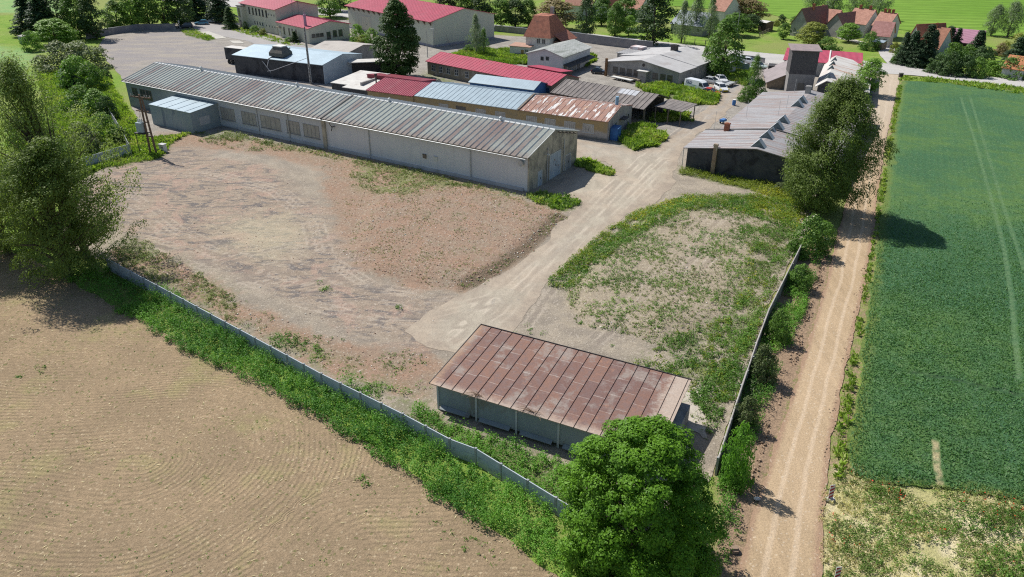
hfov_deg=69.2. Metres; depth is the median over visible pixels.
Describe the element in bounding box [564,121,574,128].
window
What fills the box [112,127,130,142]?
bush
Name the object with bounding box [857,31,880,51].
bush
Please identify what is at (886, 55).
village road
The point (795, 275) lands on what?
shrub
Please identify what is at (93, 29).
tree
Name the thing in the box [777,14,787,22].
bush
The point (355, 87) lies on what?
flat roofed garage
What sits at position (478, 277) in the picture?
brick rubble
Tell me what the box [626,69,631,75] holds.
window
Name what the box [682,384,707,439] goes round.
pavement
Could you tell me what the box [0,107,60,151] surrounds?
bush
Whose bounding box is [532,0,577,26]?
copper tree
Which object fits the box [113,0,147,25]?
tree
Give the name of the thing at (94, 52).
willow shrub
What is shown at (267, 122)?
window
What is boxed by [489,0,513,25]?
tree
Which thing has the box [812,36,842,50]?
bush
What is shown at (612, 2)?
steep gabled house
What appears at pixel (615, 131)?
blue shack
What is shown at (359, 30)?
bush
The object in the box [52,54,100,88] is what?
bush
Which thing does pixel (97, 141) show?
bush
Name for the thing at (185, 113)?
tin annex
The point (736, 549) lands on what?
boulder
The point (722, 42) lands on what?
birch tree
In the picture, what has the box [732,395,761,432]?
shrub
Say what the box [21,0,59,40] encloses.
spruce tree
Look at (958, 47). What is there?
bush
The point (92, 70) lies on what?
bush
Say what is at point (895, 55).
bush
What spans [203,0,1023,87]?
road
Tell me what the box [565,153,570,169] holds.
door
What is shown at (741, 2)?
copper tree
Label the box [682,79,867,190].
dark walled workshop
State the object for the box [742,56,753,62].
parked car
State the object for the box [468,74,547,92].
blue roofed store
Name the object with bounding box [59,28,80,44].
bush
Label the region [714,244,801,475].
board fence
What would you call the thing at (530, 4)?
tree
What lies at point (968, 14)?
field
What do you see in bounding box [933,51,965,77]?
bush
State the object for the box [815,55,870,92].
pale roofed store
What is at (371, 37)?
bush
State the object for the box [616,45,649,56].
ribbed lean to
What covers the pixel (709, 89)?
parked car
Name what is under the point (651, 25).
tree
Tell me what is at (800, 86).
window
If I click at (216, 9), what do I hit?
spruce tree
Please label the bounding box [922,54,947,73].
bush
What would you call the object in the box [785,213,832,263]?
elder bush
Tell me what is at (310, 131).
window
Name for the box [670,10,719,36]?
tree
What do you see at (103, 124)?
bush
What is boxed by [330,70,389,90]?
flat roofed garage
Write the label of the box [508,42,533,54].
house extension
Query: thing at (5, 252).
leaning tree
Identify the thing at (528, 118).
window
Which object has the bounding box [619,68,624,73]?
window
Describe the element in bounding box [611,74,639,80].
flat trailer
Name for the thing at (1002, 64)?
bush
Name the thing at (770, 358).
shrub
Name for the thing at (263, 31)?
bush
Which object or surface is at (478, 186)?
sparse weeds
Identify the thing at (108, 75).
bush
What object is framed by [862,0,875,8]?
willow tree
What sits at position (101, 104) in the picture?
bush
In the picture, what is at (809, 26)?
walnut tree
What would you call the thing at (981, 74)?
bush
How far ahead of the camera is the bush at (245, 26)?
219.89 m
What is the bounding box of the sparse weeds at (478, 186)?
[110,130,1023,576]
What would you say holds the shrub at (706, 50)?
on the ground at (788, 372)
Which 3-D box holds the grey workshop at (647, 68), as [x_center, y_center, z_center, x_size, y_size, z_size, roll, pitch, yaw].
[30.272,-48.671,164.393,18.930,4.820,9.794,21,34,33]
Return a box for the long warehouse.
[121,62,579,191]
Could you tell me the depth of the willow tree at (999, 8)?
216.29 m
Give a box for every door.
[361,15,371,29]
[537,170,542,186]
[549,149,560,179]
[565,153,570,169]
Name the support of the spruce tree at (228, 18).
on the yard ground at (288, 262)
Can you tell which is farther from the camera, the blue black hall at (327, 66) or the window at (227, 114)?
the blue black hall at (327, 66)
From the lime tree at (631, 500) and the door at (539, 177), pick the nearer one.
the lime tree at (631, 500)
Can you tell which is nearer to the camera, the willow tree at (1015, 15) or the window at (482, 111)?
the window at (482, 111)
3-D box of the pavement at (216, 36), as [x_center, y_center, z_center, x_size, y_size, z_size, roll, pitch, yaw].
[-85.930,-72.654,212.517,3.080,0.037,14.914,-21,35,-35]
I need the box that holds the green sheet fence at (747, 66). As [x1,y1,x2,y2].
[733,61,749,69]
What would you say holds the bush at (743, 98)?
on the ground at (788, 372)
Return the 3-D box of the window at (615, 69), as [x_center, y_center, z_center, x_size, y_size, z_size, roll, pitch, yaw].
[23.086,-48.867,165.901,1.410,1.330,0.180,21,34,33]
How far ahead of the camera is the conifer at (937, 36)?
177.57 m
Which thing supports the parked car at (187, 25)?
on the service road at (219, 30)
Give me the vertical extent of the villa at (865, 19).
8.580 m
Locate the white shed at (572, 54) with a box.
[525,39,595,70]
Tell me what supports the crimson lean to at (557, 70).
on the yard ground at (288, 262)
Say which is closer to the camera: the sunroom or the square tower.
the square tower
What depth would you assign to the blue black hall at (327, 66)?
162.22 m
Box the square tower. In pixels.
[783,43,822,90]
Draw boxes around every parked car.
[178,22,192,28]
[194,19,208,24]
[591,67,604,74]
[702,76,722,83]
[702,87,721,94]
[713,82,729,91]
[714,74,727,81]
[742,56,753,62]
[749,61,767,68]
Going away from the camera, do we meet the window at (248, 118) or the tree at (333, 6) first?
the window at (248, 118)
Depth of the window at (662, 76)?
159.45 m
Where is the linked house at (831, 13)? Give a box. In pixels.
[824,9,842,31]
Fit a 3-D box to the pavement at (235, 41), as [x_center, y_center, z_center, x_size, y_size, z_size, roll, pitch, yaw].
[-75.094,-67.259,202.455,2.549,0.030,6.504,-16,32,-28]
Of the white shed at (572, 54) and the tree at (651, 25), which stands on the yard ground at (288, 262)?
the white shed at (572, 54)
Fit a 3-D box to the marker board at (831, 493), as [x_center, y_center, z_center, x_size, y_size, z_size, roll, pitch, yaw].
[21.492,13.723,49.926,0.600,1.240,0.400,-2,23,-4]
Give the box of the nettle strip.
[56,245,823,576]
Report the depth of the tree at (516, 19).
223.71 m
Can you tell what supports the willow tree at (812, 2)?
on the field at (968, 14)
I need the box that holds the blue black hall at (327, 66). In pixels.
[232,44,361,83]
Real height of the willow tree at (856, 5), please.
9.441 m
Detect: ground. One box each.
[0,0,1023,576]
[68,20,872,539]
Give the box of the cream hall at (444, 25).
[344,0,494,46]
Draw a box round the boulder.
[729,545,739,553]
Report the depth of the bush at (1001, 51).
190.61 m
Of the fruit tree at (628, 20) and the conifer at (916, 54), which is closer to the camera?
the conifer at (916, 54)
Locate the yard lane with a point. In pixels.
(638, 179)
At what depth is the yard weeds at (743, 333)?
75.91 m
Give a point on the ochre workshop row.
(592, 119)
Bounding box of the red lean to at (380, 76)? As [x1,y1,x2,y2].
[366,73,435,80]
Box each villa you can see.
[852,5,877,37]
[871,8,900,37]
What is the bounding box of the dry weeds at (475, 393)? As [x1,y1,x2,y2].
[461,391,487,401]
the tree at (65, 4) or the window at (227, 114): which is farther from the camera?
the tree at (65, 4)
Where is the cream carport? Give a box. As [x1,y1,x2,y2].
[348,58,394,73]
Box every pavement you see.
[202,31,225,38]
[229,40,242,42]
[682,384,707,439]
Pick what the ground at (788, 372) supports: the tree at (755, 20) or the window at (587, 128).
the tree at (755, 20)
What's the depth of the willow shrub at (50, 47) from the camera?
166.87 m
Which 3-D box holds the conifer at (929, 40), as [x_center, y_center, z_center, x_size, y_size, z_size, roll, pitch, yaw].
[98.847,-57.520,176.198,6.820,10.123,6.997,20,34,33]
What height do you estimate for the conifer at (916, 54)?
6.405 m
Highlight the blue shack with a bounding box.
[610,125,621,140]
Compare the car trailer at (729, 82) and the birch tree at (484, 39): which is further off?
the birch tree at (484, 39)
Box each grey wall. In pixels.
[84,143,131,165]
[108,109,131,152]
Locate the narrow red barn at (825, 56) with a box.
[783,48,862,75]
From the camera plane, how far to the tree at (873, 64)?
149.91 m
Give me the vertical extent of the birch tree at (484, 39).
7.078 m
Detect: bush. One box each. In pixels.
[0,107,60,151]
[18,30,44,52]
[24,139,87,171]
[31,17,79,43]
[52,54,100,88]
[57,61,78,88]
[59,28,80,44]
[59,85,96,111]
[62,121,105,152]
[76,62,111,89]
[86,112,126,146]
[95,95,119,119]
[100,68,111,77]
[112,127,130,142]
[242,21,248,29]
[249,25,259,32]
[258,28,266,34]
[348,23,366,41]
[354,35,371,42]
[360,28,379,43]
[463,44,473,50]
[737,85,752,102]
[749,78,766,98]
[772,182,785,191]
[773,20,780,25]
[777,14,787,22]
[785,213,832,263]
[807,220,837,246]
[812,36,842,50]
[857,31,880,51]
[861,81,871,99]
[889,42,898,52]
[891,47,899,62]
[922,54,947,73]
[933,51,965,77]
[939,42,968,62]
[949,53,977,77]
[962,45,977,59]
[964,56,990,78]
[969,46,996,65]
[981,60,1000,76]
[993,42,1010,56]
[994,56,1023,80]
[1001,32,1023,48]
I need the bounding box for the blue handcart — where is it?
[719,117,728,123]
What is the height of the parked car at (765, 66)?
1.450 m
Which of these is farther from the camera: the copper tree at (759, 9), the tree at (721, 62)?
the copper tree at (759, 9)
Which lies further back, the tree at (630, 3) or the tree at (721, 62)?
the tree at (630, 3)
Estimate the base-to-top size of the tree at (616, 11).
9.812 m
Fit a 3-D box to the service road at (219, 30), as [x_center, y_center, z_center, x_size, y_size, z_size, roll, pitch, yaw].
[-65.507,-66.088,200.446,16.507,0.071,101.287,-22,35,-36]
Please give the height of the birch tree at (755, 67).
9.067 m
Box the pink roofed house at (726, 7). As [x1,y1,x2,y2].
[714,0,740,21]
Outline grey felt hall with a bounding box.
[311,41,376,58]
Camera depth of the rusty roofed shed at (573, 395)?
56.73 m
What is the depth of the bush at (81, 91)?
136.78 m
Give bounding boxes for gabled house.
[593,0,625,15]
[790,3,828,37]
[824,11,855,37]
[910,23,946,39]
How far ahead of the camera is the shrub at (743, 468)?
50.08 m
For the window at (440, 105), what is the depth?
134.50 m
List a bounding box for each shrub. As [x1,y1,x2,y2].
[29,40,89,73]
[56,40,113,69]
[702,45,713,58]
[719,420,756,496]
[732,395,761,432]
[747,343,778,389]
[762,308,793,346]
[787,263,812,295]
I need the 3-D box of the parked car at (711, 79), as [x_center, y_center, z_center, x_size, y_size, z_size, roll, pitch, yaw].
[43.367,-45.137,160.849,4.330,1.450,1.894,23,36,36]
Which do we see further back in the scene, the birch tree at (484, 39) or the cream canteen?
the cream canteen
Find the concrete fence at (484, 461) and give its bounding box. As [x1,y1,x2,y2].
[106,257,578,519]
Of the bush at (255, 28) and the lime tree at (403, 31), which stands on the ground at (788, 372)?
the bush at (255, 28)
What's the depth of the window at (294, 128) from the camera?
120.54 m
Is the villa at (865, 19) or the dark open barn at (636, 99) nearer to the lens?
the dark open barn at (636, 99)
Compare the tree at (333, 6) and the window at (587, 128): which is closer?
the window at (587, 128)
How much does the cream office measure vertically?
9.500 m
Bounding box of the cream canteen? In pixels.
[276,13,350,43]
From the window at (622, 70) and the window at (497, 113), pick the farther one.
the window at (622, 70)
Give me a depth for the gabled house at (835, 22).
214.29 m
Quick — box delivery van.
[684,77,709,88]
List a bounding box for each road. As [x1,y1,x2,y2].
[184,23,310,47]
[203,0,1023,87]
[737,74,900,576]
[878,44,914,66]
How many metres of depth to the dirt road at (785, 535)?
57.57 m
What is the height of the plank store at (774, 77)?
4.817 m
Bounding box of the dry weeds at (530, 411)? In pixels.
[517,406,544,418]
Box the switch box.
[158,143,167,151]
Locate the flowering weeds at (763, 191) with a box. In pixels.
[548,165,807,425]
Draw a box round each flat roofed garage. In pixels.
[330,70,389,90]
[342,73,379,94]
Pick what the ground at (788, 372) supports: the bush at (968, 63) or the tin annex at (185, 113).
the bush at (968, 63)
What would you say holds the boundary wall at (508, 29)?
on the ground at (788, 372)
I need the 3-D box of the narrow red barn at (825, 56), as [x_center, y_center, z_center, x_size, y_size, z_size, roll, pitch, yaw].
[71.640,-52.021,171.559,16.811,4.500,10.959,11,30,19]
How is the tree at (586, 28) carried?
on the ground at (788, 372)
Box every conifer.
[289,31,299,41]
[889,31,910,64]
[902,31,920,64]
[903,40,925,68]
[909,24,938,65]
[932,29,939,55]
[948,25,956,49]
[954,27,963,51]
[968,30,987,51]
[998,36,1023,62]
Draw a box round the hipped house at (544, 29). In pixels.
[523,6,576,49]
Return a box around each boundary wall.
[494,25,526,33]
[571,32,652,47]
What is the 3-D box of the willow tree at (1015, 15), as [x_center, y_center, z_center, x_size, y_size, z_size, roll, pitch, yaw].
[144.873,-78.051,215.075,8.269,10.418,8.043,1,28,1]
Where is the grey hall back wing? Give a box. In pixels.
[619,44,717,78]
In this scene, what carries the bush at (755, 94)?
on the ground at (788, 372)
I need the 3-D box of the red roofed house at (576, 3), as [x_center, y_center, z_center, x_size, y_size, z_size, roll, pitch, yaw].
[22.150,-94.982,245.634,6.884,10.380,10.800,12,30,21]
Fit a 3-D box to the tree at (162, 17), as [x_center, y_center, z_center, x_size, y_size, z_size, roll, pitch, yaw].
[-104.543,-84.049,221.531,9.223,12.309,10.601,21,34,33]
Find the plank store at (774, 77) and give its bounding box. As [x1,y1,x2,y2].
[762,60,787,88]
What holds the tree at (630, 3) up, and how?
on the ground at (788, 372)
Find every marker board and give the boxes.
[825,485,835,501]
[834,567,841,576]
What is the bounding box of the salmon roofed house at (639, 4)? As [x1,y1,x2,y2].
[624,0,653,22]
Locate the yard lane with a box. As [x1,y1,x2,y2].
[405,75,751,352]
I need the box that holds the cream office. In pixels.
[235,0,319,34]
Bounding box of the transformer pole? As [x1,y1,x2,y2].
[130,94,156,152]
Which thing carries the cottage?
on the ground at (788, 372)
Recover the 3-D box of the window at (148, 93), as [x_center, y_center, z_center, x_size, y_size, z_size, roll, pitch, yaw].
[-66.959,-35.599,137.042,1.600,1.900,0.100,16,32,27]
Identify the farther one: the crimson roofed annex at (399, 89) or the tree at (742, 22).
the tree at (742, 22)
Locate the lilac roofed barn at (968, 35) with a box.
[955,28,985,48]
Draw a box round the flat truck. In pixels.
[768,63,776,68]
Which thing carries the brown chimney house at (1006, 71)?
on the ground at (788, 372)
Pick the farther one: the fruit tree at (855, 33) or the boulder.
the fruit tree at (855, 33)
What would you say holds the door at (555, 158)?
in the long warehouse
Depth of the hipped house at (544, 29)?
185.16 m
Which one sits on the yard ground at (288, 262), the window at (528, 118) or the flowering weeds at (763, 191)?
the flowering weeds at (763, 191)
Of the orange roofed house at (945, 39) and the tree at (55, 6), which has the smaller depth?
the orange roofed house at (945, 39)
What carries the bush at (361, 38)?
on the ground at (788, 372)
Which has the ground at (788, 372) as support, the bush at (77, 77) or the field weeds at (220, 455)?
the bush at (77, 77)
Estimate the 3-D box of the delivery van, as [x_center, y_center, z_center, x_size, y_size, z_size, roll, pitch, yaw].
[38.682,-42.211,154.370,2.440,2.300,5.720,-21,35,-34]
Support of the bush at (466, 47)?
on the ground at (788, 372)
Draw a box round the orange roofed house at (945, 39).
[929,23,952,58]
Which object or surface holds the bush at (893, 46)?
on the ground at (788, 372)
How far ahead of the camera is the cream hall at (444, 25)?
202.61 m
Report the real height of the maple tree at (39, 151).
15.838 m
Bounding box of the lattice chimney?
[270,27,311,83]
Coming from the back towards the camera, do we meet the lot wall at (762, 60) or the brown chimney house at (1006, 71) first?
the lot wall at (762, 60)
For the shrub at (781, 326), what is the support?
on the ground at (788, 372)
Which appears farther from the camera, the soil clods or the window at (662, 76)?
the window at (662, 76)
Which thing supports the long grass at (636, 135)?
on the ground at (788, 372)
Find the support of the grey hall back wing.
on the yard ground at (288, 262)
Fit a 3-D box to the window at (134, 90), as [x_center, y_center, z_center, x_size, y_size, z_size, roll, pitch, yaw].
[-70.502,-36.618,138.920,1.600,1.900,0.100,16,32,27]
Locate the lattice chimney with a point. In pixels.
(308, 63)
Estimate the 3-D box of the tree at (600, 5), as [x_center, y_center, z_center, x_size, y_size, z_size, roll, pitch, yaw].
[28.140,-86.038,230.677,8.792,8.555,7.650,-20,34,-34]
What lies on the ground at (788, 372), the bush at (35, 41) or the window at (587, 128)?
the bush at (35, 41)
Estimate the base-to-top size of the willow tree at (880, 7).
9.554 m
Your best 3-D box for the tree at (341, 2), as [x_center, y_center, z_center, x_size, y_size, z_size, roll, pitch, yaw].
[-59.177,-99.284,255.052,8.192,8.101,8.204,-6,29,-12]
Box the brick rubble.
[118,154,771,377]
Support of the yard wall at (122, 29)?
on the ground at (788, 372)
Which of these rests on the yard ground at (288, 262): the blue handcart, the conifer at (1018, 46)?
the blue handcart
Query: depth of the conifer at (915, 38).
176.88 m
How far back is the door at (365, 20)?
217.41 m
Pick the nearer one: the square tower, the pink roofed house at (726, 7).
the square tower
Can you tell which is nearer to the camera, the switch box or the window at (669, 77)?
the switch box
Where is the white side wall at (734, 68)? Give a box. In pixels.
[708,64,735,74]
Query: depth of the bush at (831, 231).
86.67 m
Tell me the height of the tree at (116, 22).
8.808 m
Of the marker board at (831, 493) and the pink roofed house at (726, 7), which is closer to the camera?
the marker board at (831, 493)
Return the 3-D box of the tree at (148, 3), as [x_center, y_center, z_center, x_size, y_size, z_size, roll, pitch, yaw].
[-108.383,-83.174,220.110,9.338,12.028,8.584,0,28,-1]
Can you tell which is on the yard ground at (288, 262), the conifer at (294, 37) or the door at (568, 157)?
the conifer at (294, 37)
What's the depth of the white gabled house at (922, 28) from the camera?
193.01 m
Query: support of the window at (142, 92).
in the long warehouse
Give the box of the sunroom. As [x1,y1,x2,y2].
[872,39,886,50]
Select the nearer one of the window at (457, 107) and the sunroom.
the window at (457, 107)
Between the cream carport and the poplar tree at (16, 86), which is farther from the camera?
the cream carport
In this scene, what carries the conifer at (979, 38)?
on the ground at (788, 372)
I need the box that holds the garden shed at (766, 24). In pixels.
[758,20,773,30]
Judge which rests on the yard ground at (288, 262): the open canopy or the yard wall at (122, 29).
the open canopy
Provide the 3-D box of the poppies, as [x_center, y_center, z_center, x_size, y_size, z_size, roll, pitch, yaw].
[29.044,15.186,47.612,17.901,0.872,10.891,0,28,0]
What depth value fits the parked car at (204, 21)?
228.19 m
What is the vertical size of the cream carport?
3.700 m
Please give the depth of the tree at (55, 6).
203.58 m
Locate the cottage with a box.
[868,21,895,46]
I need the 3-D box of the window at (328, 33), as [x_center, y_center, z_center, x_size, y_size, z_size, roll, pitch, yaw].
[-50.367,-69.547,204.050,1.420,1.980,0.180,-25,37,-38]
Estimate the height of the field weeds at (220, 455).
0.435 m
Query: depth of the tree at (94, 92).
133.27 m
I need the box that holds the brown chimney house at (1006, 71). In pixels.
[1000,54,1023,79]
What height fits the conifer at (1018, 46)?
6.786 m
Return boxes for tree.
[0,47,143,262]
[0,134,148,289]
[0,135,51,258]
[7,0,43,35]
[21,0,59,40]
[40,0,74,30]
[57,0,90,37]
[76,0,113,38]
[80,88,110,114]
[102,0,131,27]
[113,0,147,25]
[131,0,163,23]
[146,0,182,23]
[162,0,195,24]
[179,0,211,20]
[203,0,238,22]
[221,6,239,28]
[312,0,343,16]
[329,0,351,10]
[369,0,420,75]
[436,0,458,6]
[453,0,475,8]
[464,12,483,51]
[468,0,492,12]
[478,28,490,52]
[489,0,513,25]
[502,0,529,26]
[516,0,536,25]
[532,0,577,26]
[555,413,730,576]
[574,0,597,33]
[588,0,610,25]
[606,1,627,35]
[607,0,639,23]
[621,15,638,35]
[626,0,680,44]
[670,10,719,36]
[673,1,693,42]
[682,0,706,27]
[699,0,719,37]
[703,15,745,74]
[712,26,731,54]
[720,12,754,33]
[735,0,753,14]
[740,0,772,20]
[743,54,763,92]
[744,14,762,30]
[777,23,791,38]
[779,72,899,218]
[794,21,828,44]
[802,0,825,7]
[821,0,846,10]
[835,23,862,41]
[845,0,864,11]
[856,57,888,91]
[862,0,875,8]
[871,0,894,14]
[982,2,1008,35]
[996,1,1023,36]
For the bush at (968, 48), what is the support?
on the ground at (788, 372)
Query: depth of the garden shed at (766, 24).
224.04 m
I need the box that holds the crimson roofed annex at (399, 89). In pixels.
[366,77,434,101]
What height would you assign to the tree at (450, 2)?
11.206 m
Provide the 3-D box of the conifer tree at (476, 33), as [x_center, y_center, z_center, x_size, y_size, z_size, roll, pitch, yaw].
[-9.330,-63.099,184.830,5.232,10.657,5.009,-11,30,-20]
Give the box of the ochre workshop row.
[414,81,632,140]
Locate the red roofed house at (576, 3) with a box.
[564,0,593,18]
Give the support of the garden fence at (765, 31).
on the ground at (788, 372)
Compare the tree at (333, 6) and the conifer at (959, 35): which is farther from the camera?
the tree at (333, 6)
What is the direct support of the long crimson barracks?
on the yard ground at (288, 262)
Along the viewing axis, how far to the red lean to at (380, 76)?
147.25 m
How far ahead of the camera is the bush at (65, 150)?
105.73 m
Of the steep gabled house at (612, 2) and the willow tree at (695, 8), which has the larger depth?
the steep gabled house at (612, 2)
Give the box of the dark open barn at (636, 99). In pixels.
[550,78,671,120]
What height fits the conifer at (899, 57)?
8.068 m
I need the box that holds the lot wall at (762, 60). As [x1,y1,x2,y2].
[731,53,764,62]
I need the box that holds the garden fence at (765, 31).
[759,27,771,35]
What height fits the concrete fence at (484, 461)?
1.911 m
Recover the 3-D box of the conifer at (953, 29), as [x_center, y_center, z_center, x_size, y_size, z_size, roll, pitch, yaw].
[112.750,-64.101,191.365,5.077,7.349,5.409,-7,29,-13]
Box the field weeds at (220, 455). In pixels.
[0,266,523,575]
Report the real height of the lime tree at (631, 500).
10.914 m
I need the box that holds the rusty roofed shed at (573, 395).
[429,324,691,474]
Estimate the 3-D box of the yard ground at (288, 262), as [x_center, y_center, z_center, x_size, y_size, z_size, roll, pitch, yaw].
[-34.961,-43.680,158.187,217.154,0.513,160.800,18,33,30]
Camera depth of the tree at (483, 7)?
222.73 m
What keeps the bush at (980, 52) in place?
on the ground at (788, 372)
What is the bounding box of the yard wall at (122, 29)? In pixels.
[85,24,175,38]
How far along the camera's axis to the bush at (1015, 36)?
193.47 m
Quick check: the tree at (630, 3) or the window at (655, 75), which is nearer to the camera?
the window at (655, 75)
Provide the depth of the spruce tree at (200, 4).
235.07 m
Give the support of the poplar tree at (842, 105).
on the ground at (788, 372)
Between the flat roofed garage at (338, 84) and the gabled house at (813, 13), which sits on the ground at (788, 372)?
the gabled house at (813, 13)
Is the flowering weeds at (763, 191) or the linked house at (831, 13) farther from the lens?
the linked house at (831, 13)
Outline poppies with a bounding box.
[829,470,1023,573]
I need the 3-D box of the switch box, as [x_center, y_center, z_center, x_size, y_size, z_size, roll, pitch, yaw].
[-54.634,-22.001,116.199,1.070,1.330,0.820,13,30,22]
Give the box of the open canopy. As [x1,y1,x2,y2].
[654,99,696,126]
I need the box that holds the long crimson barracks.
[425,52,579,94]
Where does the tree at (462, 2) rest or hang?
on the ground at (788, 372)
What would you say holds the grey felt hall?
on the yard ground at (288, 262)
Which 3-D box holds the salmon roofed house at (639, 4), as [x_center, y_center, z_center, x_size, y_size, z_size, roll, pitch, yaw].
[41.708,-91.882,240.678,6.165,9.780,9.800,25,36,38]
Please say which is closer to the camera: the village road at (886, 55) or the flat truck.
the flat truck
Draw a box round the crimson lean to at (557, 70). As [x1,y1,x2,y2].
[528,65,571,75]
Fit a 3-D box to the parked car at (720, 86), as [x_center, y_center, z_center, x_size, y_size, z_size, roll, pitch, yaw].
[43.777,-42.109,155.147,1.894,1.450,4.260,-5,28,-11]
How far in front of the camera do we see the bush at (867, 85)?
145.09 m
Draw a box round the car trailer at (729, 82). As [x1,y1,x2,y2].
[723,80,736,86]
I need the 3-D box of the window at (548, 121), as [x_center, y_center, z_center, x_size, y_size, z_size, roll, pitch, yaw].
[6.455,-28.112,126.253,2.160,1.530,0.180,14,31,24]
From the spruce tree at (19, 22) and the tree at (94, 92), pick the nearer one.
the tree at (94, 92)
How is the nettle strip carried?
on the ground at (788, 372)
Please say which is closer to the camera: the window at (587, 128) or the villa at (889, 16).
the window at (587, 128)
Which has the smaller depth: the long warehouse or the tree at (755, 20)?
the long warehouse
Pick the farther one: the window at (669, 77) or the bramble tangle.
the window at (669, 77)
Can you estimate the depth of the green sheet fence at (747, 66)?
171.47 m
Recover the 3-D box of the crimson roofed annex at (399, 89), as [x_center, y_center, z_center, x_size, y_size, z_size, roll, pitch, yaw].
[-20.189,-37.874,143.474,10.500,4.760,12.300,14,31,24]
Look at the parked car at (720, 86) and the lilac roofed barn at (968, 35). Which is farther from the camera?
the lilac roofed barn at (968, 35)
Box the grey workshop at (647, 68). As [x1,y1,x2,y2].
[604,55,696,83]
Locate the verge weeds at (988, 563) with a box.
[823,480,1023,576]
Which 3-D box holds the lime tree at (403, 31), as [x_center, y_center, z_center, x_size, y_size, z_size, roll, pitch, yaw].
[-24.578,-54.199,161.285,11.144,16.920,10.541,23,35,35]
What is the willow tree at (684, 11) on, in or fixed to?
on the ground at (788, 372)
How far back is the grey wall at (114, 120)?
127.51 m
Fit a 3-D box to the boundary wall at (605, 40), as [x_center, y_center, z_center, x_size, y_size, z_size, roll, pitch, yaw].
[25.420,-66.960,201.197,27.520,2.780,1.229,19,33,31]
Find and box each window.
[131,87,137,97]
[139,89,146,99]
[145,90,152,100]
[220,107,235,121]
[241,111,257,126]
[260,115,281,131]
[286,120,300,135]
[303,123,320,139]
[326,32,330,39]
[439,103,447,107]
[456,106,465,110]
[476,108,485,113]
[495,111,504,116]
[526,115,536,121]
[545,118,555,125]
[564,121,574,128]
[582,123,593,133]
[612,66,617,72]
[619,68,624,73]
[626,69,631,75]
[652,73,657,79]
[660,74,665,80]
[667,75,672,81]
[797,83,803,90]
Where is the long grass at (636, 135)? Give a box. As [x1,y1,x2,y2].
[34,27,1023,478]
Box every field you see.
[0,251,558,576]
[658,0,1023,35]
[846,80,1023,503]
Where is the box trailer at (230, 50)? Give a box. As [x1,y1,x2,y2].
[224,45,246,63]
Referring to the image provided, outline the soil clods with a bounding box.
[748,230,872,515]
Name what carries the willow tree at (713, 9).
on the ground at (788, 372)
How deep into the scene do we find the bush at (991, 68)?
169.31 m
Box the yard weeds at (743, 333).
[121,191,818,569]
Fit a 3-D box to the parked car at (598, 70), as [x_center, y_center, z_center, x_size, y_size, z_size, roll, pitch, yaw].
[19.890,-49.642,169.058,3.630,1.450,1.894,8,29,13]
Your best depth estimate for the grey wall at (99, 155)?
111.51 m
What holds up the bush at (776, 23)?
on the ground at (788, 372)
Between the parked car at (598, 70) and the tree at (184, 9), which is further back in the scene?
the tree at (184, 9)
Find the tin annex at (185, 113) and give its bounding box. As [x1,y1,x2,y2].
[148,95,220,132]
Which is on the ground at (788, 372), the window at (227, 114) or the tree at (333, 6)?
the tree at (333, 6)
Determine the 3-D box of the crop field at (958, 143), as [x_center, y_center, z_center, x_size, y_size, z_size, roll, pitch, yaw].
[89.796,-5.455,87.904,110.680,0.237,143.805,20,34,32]
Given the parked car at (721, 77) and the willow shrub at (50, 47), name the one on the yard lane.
the parked car at (721, 77)
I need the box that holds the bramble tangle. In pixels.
[192,305,780,460]
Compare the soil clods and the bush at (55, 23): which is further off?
the bush at (55, 23)
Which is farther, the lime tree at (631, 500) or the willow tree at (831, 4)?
the willow tree at (831, 4)
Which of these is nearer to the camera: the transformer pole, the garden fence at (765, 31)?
the transformer pole
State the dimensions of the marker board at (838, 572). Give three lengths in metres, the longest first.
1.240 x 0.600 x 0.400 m
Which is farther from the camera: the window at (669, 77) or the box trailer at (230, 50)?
the box trailer at (230, 50)

